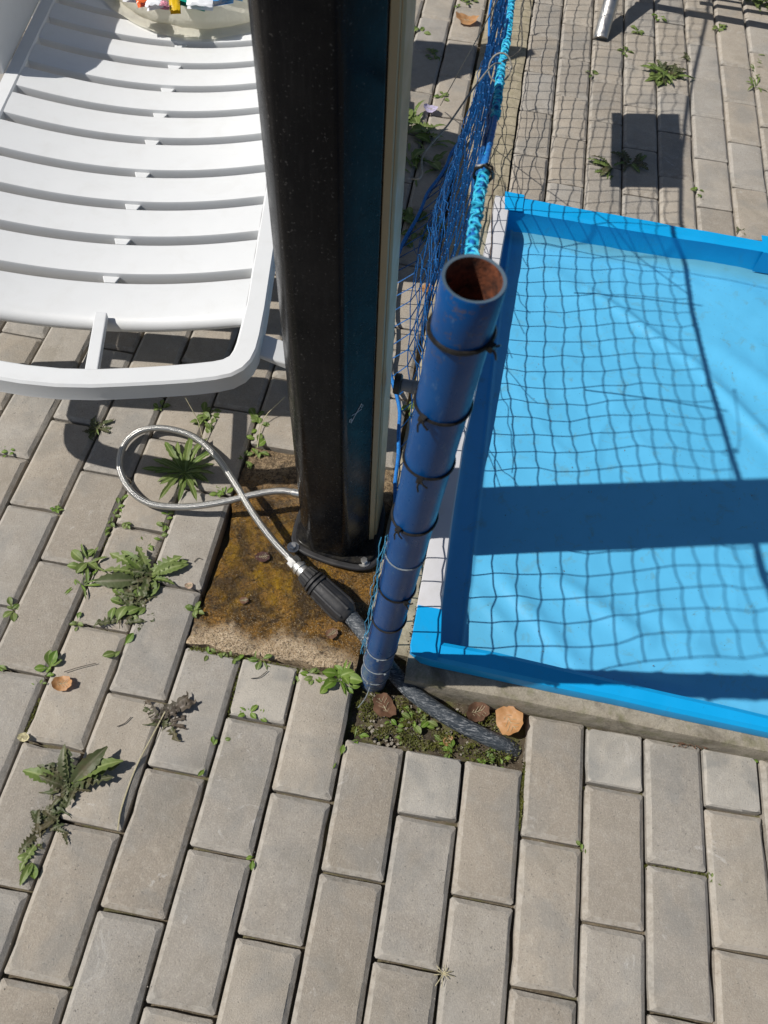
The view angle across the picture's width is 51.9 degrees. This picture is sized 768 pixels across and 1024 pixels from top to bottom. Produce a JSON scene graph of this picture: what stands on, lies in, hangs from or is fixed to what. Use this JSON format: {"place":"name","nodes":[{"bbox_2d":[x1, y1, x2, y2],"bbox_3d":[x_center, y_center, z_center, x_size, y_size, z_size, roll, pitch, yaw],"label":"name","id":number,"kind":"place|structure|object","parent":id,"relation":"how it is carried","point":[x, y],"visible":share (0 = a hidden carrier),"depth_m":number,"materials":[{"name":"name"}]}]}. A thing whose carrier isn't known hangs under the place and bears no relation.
{"place":"outdoors","nodes":[
{"label":"outdoors","id":0,"kind":"place"},
{"bbox_2d":[202,511,381,624],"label":"ground","id":1,"kind":"structure","parent":0,"point":[225,541],"depth_m":1.53,"materials":[{"name":"soil"}]},
{"bbox_2d":[185,448,394,672],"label":"concrete slab","id":2,"kind":"structure","parent":1,"relation":"on","point":[241,570],"depth_m":1.46,"materials":[{"name":"concrete"}]},
{"bbox_2d":[239,597,247,603],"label":"dry leaf","id":3,"kind":"object","parent":2,"relation":"on","point":[243,600],"visible":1,"depth_m":1.43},
{"bbox_2d":[239,449,268,468],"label":"leafy weed","id":4,"kind":"object","parent":2,"relation":"on","point":[249,464],"visible":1,"depth_m":1.60,"materials":[{"name":"green plant"}]},
{"bbox_2d":[255,551,269,561],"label":"dry leaf","id":5,"kind":"object","parent":2,"relation":"on","point":[262,556],"visible":1,"depth_m":1.48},
{"bbox_2d":[198,580,363,667],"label":"sand grains","id":6,"kind":"object","parent":2,"relation":"on","point":[281,635],"visible":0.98,"depth_m":1.41},
{"bbox_2d":[298,566,355,621],"bbox_3d":[-0.102,0.147,1.416,0.120,0.057,0.051,40,64,19],"label":"compression coupling","id":7,"kind":"object","parent":2,"relation":"on","point":[331,599],"visible":0.98,"depth_m":1.40,"materials":[{"name":"black plastic"}]},
{"bbox_2d":[116,425,307,575],"bbox_3d":[-0.316,-0.048,1.512,0.482,0.070,0.185,26,60,11],"label":"braided hose","id":8,"kind":"object","parent":7,"relation":"attached to","point":[296,565],"visible":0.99,"depth_m":1.50,"materials":[{"name":"metal"}]},
{"bbox_2d":[325,628,337,638],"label":"dry leaf","id":9,"kind":"object","parent":2,"relation":"on","point":[331,633],"visible":1,"depth_m":1.41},
{"bbox_2d":[248,0,418,570],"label":"solar shower","id":10,"kind":"object","parent":2,"relation":"on","point":[333,81],"visible":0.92,"depth_m":0.87,"materials":[{"name":"black plastic"}]},
{"bbox_2d":[343,646,526,773],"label":"soil","id":11,"kind":"structure","parent":1,"relation":"on","point":[390,689],"depth_m":1.36,"materials":[{"name":"soil"}]},
{"bbox_2d":[352,727,368,743],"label":"weed","id":12,"kind":"object","parent":11,"relation":"on","point":[363,735],"visible":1,"depth_m":1.32,"materials":[{"name":"green plant"}]},
{"bbox_2d":[373,693,395,716],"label":"dry leaf","id":13,"kind":"object","parent":11,"relation":"on","point":[384,705],"visible":1,"depth_m":1.36,"materials":[{"name":"plant"}]},
{"bbox_2d":[384,718,403,744],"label":"leafy weed","id":14,"kind":"object","parent":11,"relation":"on","point":[393,721],"visible":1,"depth_m":1.35,"materials":[{"name":"green plant"}]},
{"bbox_2d":[401,705,437,733],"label":"leafy weed","id":15,"kind":"object","parent":11,"relation":"on","point":[424,723],"visible":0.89,"depth_m":1.36,"materials":[{"name":"green plant"}]},
{"bbox_2d":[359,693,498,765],"bbox_3d":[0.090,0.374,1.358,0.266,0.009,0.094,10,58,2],"label":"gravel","id":16,"kind":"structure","parent":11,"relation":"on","point":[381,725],"depth_m":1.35,"materials":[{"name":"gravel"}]},
{"bbox_2d":[357,254,506,707],"bbox_3d":[0.011,0.076,0.967,0.071,0.993,0.112,-16,61,-13],"label":"net post","id":17,"kind":"object","parent":11,"relation":"on","point":[461,328],"visible":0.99,"depth_m":0.66,"materials":[{"name":"blue metal"}]},
{"bbox_2d":[360,0,515,654],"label":"pool net","id":18,"kind":"object","parent":17,"relation":"hanging from","point":[490,97],"visible":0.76,"depth_m":1.47,"materials":[{"name":"blue fabric"}]},
{"bbox_2d":[411,52,512,179],"bbox_3d":[0.086,-0.453,0.882,0.028,0.040,0.247,27,61,12],"label":"wire","id":19,"kind":"object","parent":18,"relation":"attached to","point":[465,99],"visible":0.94,"depth_m":0.87,"materials":[{"name":"metal"}]},
{"bbox_2d":[440,0,497,105],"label":"wire","id":20,"kind":"object","parent":18,"relation":"attached to","point":[471,49],"visible":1,"depth_m":1.70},
{"bbox_2d":[490,179,493,258],"bbox_3d":[0.252,-0.637,1.870,0.007,0.005,0.588,7,58,0],"label":"wire","id":21,"kind":"object","parent":18,"relation":"attached to","point":[491,220],"visible":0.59,"depth_m":1.91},
{"bbox_2d":[502,0,532,61],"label":"wire","id":22,"kind":"object","parent":18,"relation":"attached to","point":[516,53],"visible":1,"depth_m":0.98,"materials":[{"name":"metal"}]},
{"bbox_2d":[345,610,520,756],"bbox_3d":[0.069,0.309,1.371,0.385,0.087,0.068,34,62,16],"label":"water pipe","id":23,"kind":"object","parent":11,"relation":"on","point":[418,697],"visible":0.83,"depth_m":1.34,"materials":[{"name":"plastic"}]},
{"bbox_2d":[348,692,520,764],"bbox_3d":[0.089,0.369,1.349,0.295,0.013,0.094,10,58,2],"label":"ground cover","id":24,"kind":"object","parent":11,"relation":"on","point":[388,729],"visible":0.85,"depth_m":1.34,"materials":[{"name":"plant"}]},
{"bbox_2d":[443,735,453,745],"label":"dry leaf","id":25,"kind":"object","parent":24,"relation":"on","point":[450,739],"visible":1,"depth_m":1.34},
{"bbox_2d":[495,706,522,734],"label":"dry leaf","id":26,"kind":"object","parent":24,"relation":"on","point":[509,720],"visible":1,"depth_m":1.35,"materials":[{"name":"plant"}]},
{"bbox_2d":[434,735,454,757],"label":"leafy weed","id":27,"kind":"object","parent":11,"relation":"on","point":[447,748],"visible":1,"depth_m":1.34,"materials":[{"name":"green plant"}]},
{"bbox_2d":[466,702,489,721],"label":"dry leaf","id":28,"kind":"object","parent":11,"relation":"on","point":[477,711],"visible":1,"depth_m":1.36,"materials":[{"name":"plant"}]},
{"bbox_2d":[476,748,510,767],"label":"leafy weed","id":29,"kind":"object","parent":11,"relation":"on","point":[492,758],"visible":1,"depth_m":1.33,"materials":[{"name":"green plant"}]},
{"bbox_2d":[363,0,532,660],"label":"kerb","id":30,"kind":"structure","parent":1,"relation":"on","point":[500,154],"depth_m":2.18,"materials":[{"name":"concrete"}]},
{"bbox_2d":[407,548,427,652],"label":"moss","id":31,"kind":"object","parent":30,"relation":"on","point":[414,616],"visible":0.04,"depth_m":1.43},
{"bbox_2d":[401,654,767,761],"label":"kerb front","id":32,"kind":"structure","parent":1,"relation":"on","point":[449,685],"depth_m":1.33,"materials":[{"name":"concrete"}]},
{"bbox_2d":[410,191,767,737],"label":"paddling pool","id":33,"kind":"structure","parent":1,"relation":"on","point":[609,569],"depth_m":1.62,"materials":[{"name":"plastic"}]},
{"bbox_2d":[0,0,767,1023],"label":"pavement","id":34,"kind":"structure","parent":0,"point":[712,122],"depth_m":1.29,"materials":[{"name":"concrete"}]},
{"bbox_2d":[2,448,14,456],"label":"weed","id":35,"kind":"object","parent":34,"relation":"on","point":[5,451],"visible":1,"depth_m":1.57,"materials":[{"name":"green plant"}]},
{"bbox_2d":[3,597,19,621],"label":"weed","id":36,"kind":"object","parent":34,"relation":"on","point":[13,616],"visible":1,"depth_m":1.40,"materials":[{"name":"green plant"}]},
{"bbox_2d":[17,732,28,741],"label":"dry leaf","id":37,"kind":"object","parent":34,"relation":"on","point":[23,737],"visible":1,"depth_m":1.28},
{"bbox_2d":[17,853,37,885],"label":"broad leaf","id":38,"kind":"object","parent":34,"relation":"on","point":[31,869],"visible":1,"depth_m":1.18,"materials":[{"name":"plant"}]},
{"bbox_2d":[18,789,71,871],"bbox_3d":[-0.523,0.487,1.216,0.083,0.015,0.106,-12,60,-11],"label":"wilted weed","id":39,"kind":"object","parent":34,"relation":"on","point":[49,815],"visible":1,"depth_m":1.22,"materials":[{"name":"green plant"}]},
{"bbox_2d":[31,650,61,684],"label":"leafy weed","id":40,"kind":"object","parent":34,"relation":"on","point":[50,658],"visible":1,"depth_m":1.35,"materials":[{"name":"green plant"}]},
{"bbox_2d":[50,505,63,512],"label":"weed","id":41,"kind":"object","parent":34,"relation":"on","point":[55,509],"visible":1,"depth_m":1.51,"materials":[{"name":"green plant"}]},
{"bbox_2d":[51,676,71,690],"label":"dry leaf","id":42,"kind":"object","parent":34,"relation":"on","point":[62,683],"visible":1,"depth_m":1.33,"materials":[{"name":"plant"}]},
{"bbox_2d":[23,744,122,807],"bbox_3d":[-0.492,0.408,1.253,0.139,0.036,0.093,-29,65,-20],"label":"dandelion","id":43,"kind":"object","parent":34,"relation":"on","point":[64,775],"visible":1,"depth_m":1.25,"materials":[{"name":"green plant"}]},
{"bbox_2d":[69,612,82,630],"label":"weed","id":44,"kind":"object","parent":34,"relation":"on","point":[73,623],"visible":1,"depth_m":1.40,"materials":[{"name":"green plant"}]},
{"bbox_2d":[65,570,99,598],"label":"nettle weed","id":45,"kind":"object","parent":34,"relation":"on","point":[82,586],"visible":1,"depth_m":1.43,"materials":[{"name":"green plant"}]},
{"bbox_2d":[67,544,105,583],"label":"nettle weed","id":46,"kind":"object","parent":34,"relation":"on","point":[76,554],"visible":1,"depth_m":1.45,"materials":[{"name":"green plant"}]},
{"bbox_2d":[83,416,113,440],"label":"dark weed","id":47,"kind":"object","parent":34,"relation":"on","point":[92,430],"visible":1,"depth_m":1.61,"materials":[{"name":"green plant"}]},
{"bbox_2d":[105,494,127,535],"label":"creeping weed","id":48,"kind":"object","parent":34,"relation":"on","point":[115,510],"visible":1,"depth_m":1.52,"materials":[{"name":"green plant"}]},
{"bbox_2d":[102,633,133,657],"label":"leafy weed","id":49,"kind":"object","parent":34,"relation":"on","point":[110,653],"visible":1,"depth_m":1.37,"materials":[{"name":"green plant"}]},
{"bbox_2d":[122,522,130,528],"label":"weed","id":50,"kind":"object","parent":34,"relation":"on","point":[126,525],"visible":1,"depth_m":1.50,"materials":[{"name":"green plant"}]},
{"bbox_2d":[94,579,159,630],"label":"wilted weed","id":51,"kind":"object","parent":34,"relation":"on","point":[130,609],"visible":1,"depth_m":1.41,"materials":[{"name":"green plant"}]},
{"bbox_2d":[24,533,239,731],"bbox_3d":[-0.402,0.228,1.395,0.330,0.007,0.402,10,58,2],"label":"moss","id":52,"kind":"object","parent":34,"relation":"on","point":[33,712],"visible":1,"depth_m":1.34,"materials":[{"name":"plant"}]},
{"bbox_2d":[95,545,188,601],"bbox_3d":[-0.444,0.114,1.442,0.156,0.025,0.104,10,58,2],"label":"dandelion","id":53,"kind":"object","parent":34,"relation":"on","point":[134,572],"visible":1,"depth_m":1.45,"materials":[{"name":"green plant"}]},
{"bbox_2d":[0,0,285,399],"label":"sun lounger","id":54,"kind":"object","parent":34,"relation":"on","point":[133,192],"visible":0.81,"depth_m":1.59,"materials":[{"name":"white plastic"}]},
{"bbox_2d":[104,0,250,38],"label":"shopping bag","id":55,"kind":"object","parent":54,"relation":"on","point":[226,20],"visible":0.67,"depth_m":1.91,"materials":[{"name":"plastic"}]},
{"bbox_2d":[136,0,149,7],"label":"packet","id":56,"kind":"object","parent":55,"relation":"in","point":[140,3],"visible":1,"depth_m":1.83},
{"bbox_2d":[145,0,163,10],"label":"packet","id":57,"kind":"object","parent":55,"relation":"in","point":[154,4],"visible":1,"depth_m":1.82},
{"bbox_2d":[159,0,168,9],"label":"packet","id":58,"kind":"object","parent":55,"relation":"in","point":[164,4],"visible":1,"depth_m":1.81},
{"bbox_2d":[169,0,180,13],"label":"packet","id":59,"kind":"object","parent":55,"relation":"in","point":[174,7],"visible":1,"depth_m":1.82},
{"bbox_2d":[180,0,204,11],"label":"packet","id":60,"kind":"object","parent":55,"relation":"in","point":[182,2],"visible":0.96,"depth_m":1.84},
{"bbox_2d":[186,0,213,10],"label":"packet","id":61,"kind":"object","parent":55,"relation":"in","point":[208,5],"visible":1,"depth_m":1.83},
{"bbox_2d":[213,0,233,6],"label":"packet","id":62,"kind":"object","parent":55,"relation":"in","point":[219,2],"visible":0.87,"depth_m":1.85},
{"bbox_2d":[140,537,154,550],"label":"weed","id":63,"kind":"object","parent":34,"relation":"on","point":[151,547],"visible":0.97,"depth_m":1.48,"materials":[{"name":"green plant"}]},
{"bbox_2d":[117,691,195,830],"bbox_3d":[-0.379,0.396,1.277,0.096,0.022,0.233,10,58,2],"label":"withered weed","id":64,"kind":"object","parent":34,"relation":"on","point":[173,708],"visible":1,"depth_m":1.31,"materials":[{"name":"brown plant"}]},
{"bbox_2d":[153,400,170,410],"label":"weed","id":65,"kind":"object","parent":34,"relation":"on","point":[155,405],"visible":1,"depth_m":1.66,"materials":[{"name":"green plant"}]},
{"bbox_2d":[154,511,173,539],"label":"creeping weed","id":66,"kind":"object","parent":34,"relation":"on","point":[165,527],"visible":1,"depth_m":1.51,"materials":[{"name":"green plant"}]},
{"bbox_2d":[141,437,216,501],"bbox_3d":[-0.408,-0.087,1.567,0.150,0.026,0.169,10,58,2],"label":"dandelion","id":67,"kind":"object","parent":34,"relation":"on","point":[185,465],"visible":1,"depth_m":1.57,"materials":[{"name":"green plant"}]},
{"bbox_2d":[184,583,192,588],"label":"dry leaf","id":68,"kind":"object","parent":34,"relation":"on","point":[188,585],"visible":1,"depth_m":1.44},
{"bbox_2d":[185,601,203,617],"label":"weed","id":69,"kind":"object","parent":34,"relation":"on","point":[188,607],"visible":1,"depth_m":1.42,"materials":[{"name":"green plant"}]},
{"bbox_2d":[185,398,220,438],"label":"leafy weed","id":70,"kind":"object","parent":34,"relation":"on","point":[199,420],"visible":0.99,"depth_m":1.64,"materials":[{"name":"green plant"}]},
{"bbox_2d":[198,736,230,775],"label":"weed","id":71,"kind":"object","parent":34,"relation":"on","point":[201,772],"visible":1,"depth_m":1.30,"materials":[{"name":"green plant"}]},
{"bbox_2d":[209,485,232,496],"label":"leafy weed","id":72,"kind":"object","parent":34,"relation":"on","point":[220,492],"visible":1,"depth_m":1.55,"materials":[{"name":"green plant"}]},
{"bbox_2d":[204,646,243,663],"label":"creeping weed","id":73,"kind":"object","parent":34,"relation":"on","point":[239,657],"visible":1,"depth_m":1.38,"materials":[{"name":"green plant"}]},
{"bbox_2d":[246,855,254,869],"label":"weed","id":74,"kind":"object","parent":34,"relation":"on","point":[251,864],"visible":1,"depth_m":1.21,"materials":[{"name":"green plant"}]},
{"bbox_2d":[238,705,266,721],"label":"weed","id":75,"kind":"object","parent":34,"relation":"on","point":[252,714],"visible":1,"depth_m":1.33,"materials":[{"name":"green plant"}]},
{"bbox_2d":[247,651,271,669],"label":"weed","id":76,"kind":"object","parent":34,"relation":"on","point":[259,663],"visible":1,"depth_m":1.38,"materials":[{"name":"green plant"}]},
{"bbox_2d":[246,397,284,454],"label":"leafy weed","id":77,"kind":"object","parent":34,"relation":"on","point":[255,418],"visible":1,"depth_m":1.64,"materials":[{"name":"green plant"}]},
{"bbox_2d":[188,645,361,685],"bbox_3d":[-0.191,0.270,1.380,0.314,0.007,0.017,11,59,3],"label":"moss","id":78,"kind":"object","parent":34,"relation":"on","point":[234,656],"visible":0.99,"depth_m":1.38,"materials":[{"name":"plant"}]},
{"bbox_2d":[300,667,321,685],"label":"leafy weed","id":79,"kind":"object","parent":34,"relation":"on","point":[309,678],"visible":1,"depth_m":1.37,"materials":[{"name":"green plant"}]},
{"bbox_2d":[332,745,344,768],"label":"weed","id":80,"kind":"object","parent":34,"relation":"on","point":[342,748],"visible":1,"depth_m":1.30,"materials":[{"name":"green plant"}]},
{"bbox_2d":[320,659,362,696],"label":"leafy weed","id":81,"kind":"object","parent":34,"relation":"on","point":[347,675],"visible":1,"depth_m":1.36,"materials":[{"name":"green plant"}]},
{"bbox_2d":[3,441,752,1016],"bbox_3d":[-0.049,0.272,1.382,1.329,0.001,1.041,1,59,-3],"label":"grit","id":82,"kind":"object","parent":34,"relation":"on","point":[321,767],"visible":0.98,"depth_m":1.18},
{"bbox_2d":[401,402,413,416],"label":"leafy weed","id":83,"kind":"object","parent":34,"relation":"on","point":[405,406],"visible":0.3,"depth_m":1.69,"materials":[{"name":"green plant"}]},
{"bbox_2d":[414,26,430,34],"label":"weed","id":84,"kind":"object","parent":34,"relation":"on","point":[422,29],"visible":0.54,"depth_m":2.48,"materials":[{"name":"green plant"}]},
{"bbox_2d":[401,207,446,247],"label":"bushy weed","id":85,"kind":"object","parent":34,"relation":"on","point":[409,217],"visible":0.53,"depth_m":2.00,"materials":[{"name":"green plant"}]},
{"bbox_2d":[422,284,431,292],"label":"dry leaf","id":86,"kind":"object","parent":34,"relation":"on","point":[423,287],"visible":0.38,"depth_m":1.88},
{"bbox_2d":[424,103,437,111],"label":"dry leaf","id":87,"kind":"object","parent":34,"relation":"on","point":[430,108],"visible":1,"depth_m":2.25,"materials":[{"name":"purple plant"}]},
{"bbox_2d":[407,100,455,149],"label":"bushy weed","id":88,"kind":"object","parent":34,"relation":"on","point":[420,128],"visible":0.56,"depth_m":2.20,"materials":[{"name":"green plant"}]},
{"bbox_2d":[405,148,459,186],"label":"bushy weed","id":89,"kind":"object","parent":34,"relation":"on","point":[415,159],"visible":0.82,"depth_m":2.13,"materials":[{"name":"green plant"}]},
{"bbox_2d":[425,48,439,60],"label":"weed","id":90,"kind":"object","parent":34,"relation":"on","point":[432,50],"visible":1,"depth_m":2.42,"materials":[{"name":"green plant"}]},
{"bbox_2d":[434,91,448,100],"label":"weed","id":91,"kind":"object","parent":34,"relation":"on","point":[442,95],"visible":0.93,"depth_m":2.30,"materials":[{"name":"green plant"}]},
{"bbox_2d":[434,965,454,986],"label":"grass tuft","id":92,"kind":"object","parent":34,"relation":"on","point":[443,973],"visible":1,"depth_m":1.15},
{"bbox_2d":[455,0,477,7],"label":"weed","id":93,"kind":"object","parent":34,"relation":"on","point":[466,2],"visible":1,"depth_m":2.59,"materials":[{"name":"green plant"}]},
{"bbox_2d":[456,12,478,24],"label":"dry leaf","id":94,"kind":"object","parent":34,"relation":"on","point":[465,19],"visible":1,"depth_m":2.52,"materials":[{"name":"plant"}]},
{"bbox_2d":[518,761,525,830],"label":"moss","id":95,"kind":"object","parent":34,"relation":"on","point":[521,802],"visible":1,"depth_m":1.29,"materials":[{"name":"plant"}]},
{"bbox_2d":[576,840,585,853],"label":"weed","id":96,"kind":"object","parent":34,"relation":"on","point":[578,844],"visible":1,"depth_m":1.25,"materials":[{"name":"green plant"}]},
{"bbox_2d":[588,155,613,179],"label":"dandelion","id":97,"kind":"object","parent":34,"relation":"on","point":[608,168],"visible":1,"depth_m":2.17,"materials":[{"name":"green plant"}]},
{"bbox_2d":[593,0,618,40],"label":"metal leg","id":98,"kind":"object","parent":34,"relation":"on","point":[605,19],"visible":0.83,"depth_m":2.51,"materials":[{"name":"metal"}]},
{"bbox_2d":[617,46,633,56],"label":"weed","id":99,"kind":"object","parent":34,"relation":"on","point":[626,48],"visible":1,"depth_m":2.50,"materials":[{"name":"green plant"}]},
{"bbox_2d":[611,150,648,172],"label":"dandelion","id":100,"kind":"object","parent":34,"relation":"on","point":[625,156],"visible":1,"depth_m":2.19,"materials":[{"name":"green plant"}]},
{"bbox_2d":[631,25,643,34],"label":"weed","id":101,"kind":"object","parent":34,"relation":"on","point":[636,29],"visible":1,"depth_m":2.57,"materials":[{"name":"green plant"}]},
{"bbox_2d":[641,59,693,85],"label":"dandelion","id":102,"kind":"object","parent":34,"relation":"on","point":[662,70],"visible":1,"depth_m":2.43,"materials":[{"name":"green plant"}]},
{"bbox_2d":[643,864,708,878],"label":"moss","id":103,"kind":"object","parent":34,"relation":"on","point":[677,869],"visible":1,"depth_m":1.25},
{"bbox_2d":[681,52,690,60],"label":"weed","id":104,"kind":"object","parent":34,"relation":"on","point":[686,56],"visible":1,"depth_m":2.50,"materials":[{"name":"green plant"}]},
{"bbox_2d":[673,742,707,748],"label":"plant litter","id":105,"kind":"object","parent":34,"relation":"on","point":[689,744],"visible":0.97,"depth_m":1.34,"materials":[{"name":"brown plant"}]},
{"bbox_2d":[691,187,703,198],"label":"weed","id":106,"kind":"object","parent":34,"relation":"on","point":[694,189],"visible":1,"depth_m":2.15,"materials":[{"name":"green plant"}]},
{"bbox_2d":[712,23,725,30],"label":"weed","id":107,"kind":"object","parent":34,"relation":"on","point":[720,25],"visible":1,"depth_m":2.60,"materials":[{"name":"green plant"}]},
{"bbox_2d":[746,54,765,91],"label":"sprig weed","id":108,"kind":"object","parent":34,"relation":"on","point":[752,85],"visible":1,"depth_m":2.45,"materials":[{"name":"green plant"}]},
{"bbox_2d":[747,0,767,10],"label":"bushy weed","id":109,"kind":"object","parent":34,"relation":"on","point":[758,3],"visible":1,"depth_m":2.70,"materials":[{"name":"green plant"}]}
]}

